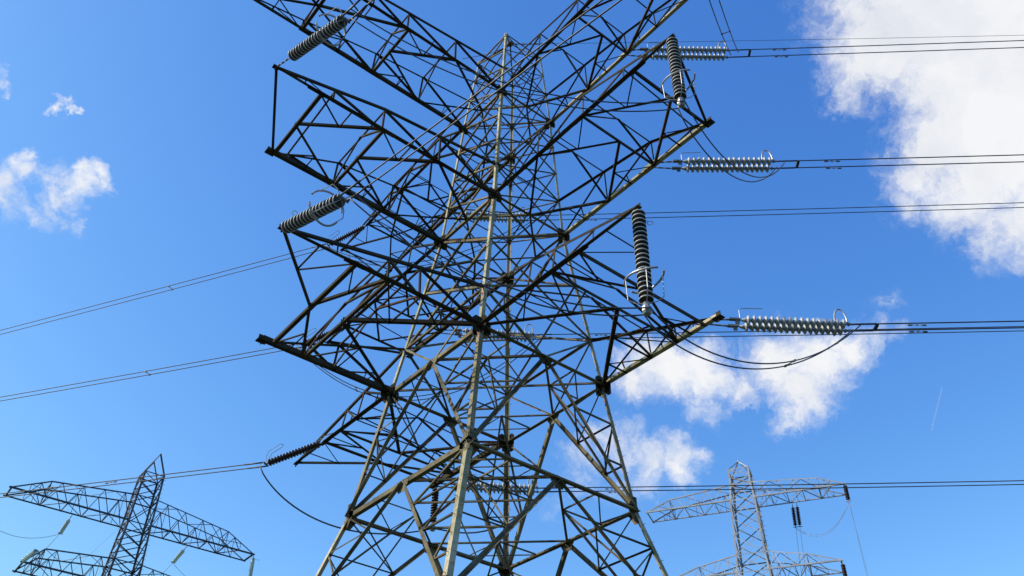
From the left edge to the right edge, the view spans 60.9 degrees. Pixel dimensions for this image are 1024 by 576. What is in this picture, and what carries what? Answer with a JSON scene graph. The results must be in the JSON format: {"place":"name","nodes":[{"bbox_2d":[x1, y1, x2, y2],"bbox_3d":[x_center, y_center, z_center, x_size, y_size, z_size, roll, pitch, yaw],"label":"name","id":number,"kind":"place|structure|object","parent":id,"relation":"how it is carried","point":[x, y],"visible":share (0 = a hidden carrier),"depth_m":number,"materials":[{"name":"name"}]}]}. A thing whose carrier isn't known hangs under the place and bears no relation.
{"place":"outdoors","nodes":[
{"label":"outdoors","id":0,"kind":"place"},
{"bbox_2d":[0,0,1023,575],"label":"sky","id":1,"kind":"structure","parent":0,"point":[135,135],"materials":[{"name":"blue"}]},
{"label":"ground","id":2,"kind":"structure","parent":0,"visible":0},
{"bbox_2d":[3,454,254,575],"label":"distant pylon","id":3,"kind":"object","parent":2,"relation":"on","point":[124,531],"visible":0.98,"depth_m":86.59,"materials":[{"name":"grey metal"}]},
{"bbox_2d":[21,549,38,562],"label":"distant insulator","id":4,"kind":"object","parent":3,"relation":"attached to","point":[29,555],"visible":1,"depth_m":77.09,"materials":[{"name":"green glass"}]},
{"bbox_2d":[58,515,71,533],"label":"distant insulator","id":5,"kind":"object","parent":3,"relation":"hanging from","point":[64,526],"visible":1,"depth_m":85.75,"materials":[{"name":"green glass"}]},
{"bbox_2d":[171,545,186,562],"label":"distant insulator","id":6,"kind":"object","parent":3,"relation":"hanging from","point":[178,555],"visible":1,"depth_m":91.51,"materials":[{"name":"green glass"}]},
{"bbox_2d":[248,556,259,575],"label":"distant insulator","id":7,"kind":"object","parent":3,"relation":"hanging from","point":[250,573],"visible":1,"depth_m":91.36,"materials":[{"name":"green glass"}]},
{"bbox_2d":[253,0,724,575],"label":"electricity pylon","id":8,"kind":"object","parent":2,"relation":"on","point":[467,446],"visible":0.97,"depth_m":40.09,"materials":[{"name":"metal"}]},
{"bbox_2d":[263,438,323,466],"bbox_3d":[-11.065,8.261,44.567,3.406,1.005,0.742,-21,-43,7],"label":"insulator string","id":9,"kind":"object","parent":8,"relation":"attached to","point":[293,453],"visible":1,"depth_m":44.18,"materials":[{"name":"brown ceramic"}]},
{"bbox_2d":[0,462,266,497],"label":"conductor pair","id":10,"kind":"object","parent":9,"relation":"attached to","point":[135,481],"visible":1,"depth_m":46.83,"materials":[{"name":"metal"}]},
{"bbox_2d":[276,7,350,67],"bbox_3d":[-8.247,-10.006,35.515,1.312,1.486,5.710,34,-29,-33],"label":"insulator string","id":11,"kind":"object","parent":8,"relation":"attached to","point":[335,25],"visible":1,"depth_m":34.53,"materials":[{"name":"grey ceramic"}]},
{"bbox_2d":[342,0,372,21],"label":"conductor pair","id":12,"kind":"object","parent":11,"relation":"attached to","point":[352,6],"visible":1,"depth_m":32.98,"materials":[{"name":"metal"}]},
{"bbox_2d":[281,184,350,233],"bbox_3d":[-6.940,-2.651,30.424,1.312,1.487,3.981,34,-34,-33],"label":"insulator string","id":13,"kind":"object","parent":8,"relation":"attached to","point":[321,209],"visible":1,"depth_m":29.93,"materials":[{"name":"grey ceramic"}]},
{"bbox_2d":[339,0,621,200],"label":"conductor pair","id":14,"kind":"object","parent":13,"relation":"attached to","point":[501,75],"visible":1,"depth_m":25.05,"materials":[{"name":"metal"}]},
{"bbox_2d":[301,327,343,345],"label":"insulator string","id":15,"kind":"object","parent":8,"relation":"attached to","point":[322,335],"visible":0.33,"depth_m":52.24,"materials":[{"name":"grey ceramic"}]},
{"bbox_2d":[0,344,301,400],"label":"conductor pair","id":16,"kind":"object","parent":15,"relation":"attached to","point":[146,372],"visible":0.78,"depth_m":55.61,"materials":[{"name":"metal"}]},
{"bbox_2d":[297,335,539,400],"bbox_3d":[-5.736,4.694,51.000,14.696,4.210,0.480,-1,-39,4],"label":"jumper loop","id":17,"kind":"object","parent":16,"relation":"hanging from","point":[354,386],"visible":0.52,"depth_m":50.52,"materials":[{"name":"metal"}]},
{"bbox_2d":[327,225,365,247],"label":"insulator string","id":18,"kind":"object","parent":8,"relation":"attached to","point":[354,232],"visible":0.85,"depth_m":58.36,"materials":[{"name":"grey ceramic"}]},
{"bbox_2d":[0,243,325,334],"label":"conductor pair","id":19,"kind":"object","parent":18,"relation":"attached to","point":[163,287],"visible":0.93,"depth_m":61.50,"materials":[{"name":"metal"}]},
{"bbox_2d":[430,487,438,531],"bbox_3d":[-4.164,11.801,46.596,0.381,2.515,0.385,28,-46,-28],"label":"hanging insulator","id":20,"kind":"object","parent":8,"relation":"hanging from","point":[434,507],"visible":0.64,"depth_m":46.60,"materials":[{"name":"brown ceramic"}]},
{"bbox_2d":[259,465,516,534],"bbox_3d":[-5.765,11.436,45.539,15.037,3.182,1.509,9,-40,-9],"label":"jumper loop","id":21,"kind":"object","parent":20,"relation":"hanging from","point":[279,494],"visible":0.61,"depth_m":44.28,"materials":[{"name":"metal"}]},
{"bbox_2d":[439,474,537,495],"bbox_3d":[-1.268,10.696,47.419,5.705,1.152,0.868,2,-39,3],"label":"insulator string","id":22,"kind":"object","parent":8,"relation":"attached to","point":[511,487],"visible":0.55,"depth_m":47.11,"materials":[{"name":"ceramic"}]},
{"bbox_2d":[538,480,1023,492],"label":"conductor pair","id":23,"kind":"object","parent":22,"relation":"attached to","point":[613,491],"visible":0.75,"depth_m":46.96,"materials":[{"name":"metal"}]},
{"bbox_2d":[441,324,535,342],"bbox_3d":[-1.385,2.620,52.153,5.744,1.152,0.868,3,-39,4],"label":"insulator string","id":24,"kind":"object","parent":8,"relation":"attached to","point":[466,330],"visible":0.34,"depth_m":51.93,"materials":[{"name":"ceramic"}]},
{"bbox_2d":[534,326,1023,339],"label":"conductor pair","id":25,"kind":"object","parent":24,"relation":"attached to","point":[802,335],"visible":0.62,"depth_m":51.66,"materials":[{"name":"metal"}]},
{"bbox_2d":[450,207,527,222],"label":"insulator string","id":26,"kind":"object","parent":8,"relation":"attached to","point":[505,219],"visible":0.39,"depth_m":57.20,"materials":[{"name":"ceramic"}]},
{"bbox_2d":[528,202,1023,220],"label":"conductor pair","id":27,"kind":"object","parent":26,"relation":"attached to","point":[795,209],"visible":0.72,"depth_m":57.09,"materials":[{"name":"metal"}]},
{"bbox_2d":[324,218,532,266],"bbox_3d":[-5.683,-2.787,57.106,14.218,3.165,0.480,-5,-40,8],"label":"jumper loop","id":28,"kind":"object","parent":27,"relation":"hanging from","point":[428,260],"visible":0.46,"depth_m":56.49,"materials":[{"name":"metal"}]},
{"bbox_2d":[624,209,664,315],"bbox_3d":[4.334,-0.961,28.925,1.255,4.589,1.410,3,-39,-2],"label":"hanging insulator","id":29,"kind":"object","parent":8,"relation":"hanging from","point":[643,270],"visible":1,"depth_m":28.65,"materials":[{"name":"grey ceramic"}]},
{"bbox_2d":[661,37,695,108],"bbox_3d":[6.505,-8.578,34.450,1.255,4.322,1.410,3,-39,-2],"label":"hanging insulator","id":30,"kind":"object","parent":8,"relation":"hanging from","point":[677,76],"visible":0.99,"depth_m":34.09,"materials":[{"name":"grey ceramic"}]},
{"bbox_2d":[628,41,731,60],"bbox_3d":[9.078,-12.844,47.212,5.545,1.152,0.868,1,-39,3],"label":"insulator string","id":31,"kind":"object","parent":8,"relation":"attached to","point":[662,49],"visible":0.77,"depth_m":47.00,"materials":[{"name":"ceramic"}]},
{"bbox_2d":[709,0,738,54],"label":"jumper loop","id":32,"kind":"object","parent":31,"relation":"hanging from","point":[729,31],"visible":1,"depth_m":42.03,"materials":[{"name":"metal"}]},
{"bbox_2d":[728,40,1023,57],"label":"conductor pair","id":33,"kind":"object","parent":31,"relation":"attached to","point":[749,52],"visible":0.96,"depth_m":46.94,"materials":[{"name":"metal"}]},
{"bbox_2d":[655,150,774,172],"bbox_3d":[9.675,-5.988,41.439,5.760,1.152,0.868,0,-39,2],"label":"insulator string","id":34,"kind":"object","parent":8,"relation":"attached to","point":[734,161],"visible":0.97,"depth_m":41.23,"materials":[{"name":"ceramic"}]},
{"bbox_2d":[350,9,784,181],"bbox_3d":[4.034,-7.823,34.873,21.111,5.398,4.028,18,-42,-19],"label":"jumper loop","id":35,"kind":"object","parent":34,"relation":"hanging from","point":[476,83],"visible":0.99,"depth_m":32.53,"materials":[{"name":"metal"}]},
{"bbox_2d":[773,154,1023,168],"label":"conductor pair","id":36,"kind":"object","parent":34,"relation":"attached to","point":[798,162],"visible":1,"depth_m":41.09,"materials":[{"name":"metal"}]},
{"bbox_2d":[515,35,1017,44],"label":"earth wire","id":37,"kind":"object","parent":8,"relation":"attached to","point":[767,40],"visible":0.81,"depth_m":56.20,"materials":[{"name":"metal"}]},
{"bbox_2d":[710,308,849,335],"bbox_3d":[10.921,1.351,35.437,5.647,1.152,0.868,2,-39,3],"label":"insulator string","id":38,"kind":"object","parent":8,"relation":"attached to","point":[815,326],"visible":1,"depth_m":35.20,"materials":[{"name":"ceramic"}]},
{"bbox_2d":[847,320,1023,332],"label":"conductor pair","id":39,"kind":"object","parent":38,"relation":"attached to","point":[876,326],"visible":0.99,"depth_m":35.15,"materials":[{"name":"metal"}]},
{"bbox_2d":[349,189,860,369],"bbox_3d":[4.644,0.207,29.786,20.952,5.102,2.802,16,-41,-16],"label":"jumper loop","id":40,"kind":"object","parent":39,"relation":"hanging from","point":[784,366],"visible":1,"depth_m":27.68,"materials":[{"name":"metal"}]},
{"bbox_2d":[645,460,845,575],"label":"distant pylon","id":41,"kind":"object","parent":2,"relation":"on","point":[761,529],"visible":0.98,"depth_m":85.22,"materials":[{"name":"metal"}]},
{"bbox_2d":[791,504,796,527],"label":"distant insulator","id":42,"kind":"object","parent":41,"relation":"hanging from","point":[794,516],"visible":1,"depth_m":86.11,"materials":[{"name":"brown ceramic"}]},
{"bbox_2d":[795,503,801,526],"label":"distant insulator","id":43,"kind":"object","parent":41,"relation":"hanging from","point":[798,516],"visible":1,"depth_m":85.97,"materials":[{"name":"brown ceramic"}]},
{"bbox_2d":[841,562,847,575],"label":"distant insulator","id":44,"kind":"object","parent":41,"relation":"hanging from","point":[843,568],"visible":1,"depth_m":78.03,"materials":[{"name":"brown ceramic"}]},
{"bbox_2d":[843,485,850,501],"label":"distant insulator","id":45,"kind":"object","parent":41,"relation":"hanging from","point":[846,491],"visible":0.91,"depth_m":82.26,"materials":[{"name":"brown ceramic"}]}
]}

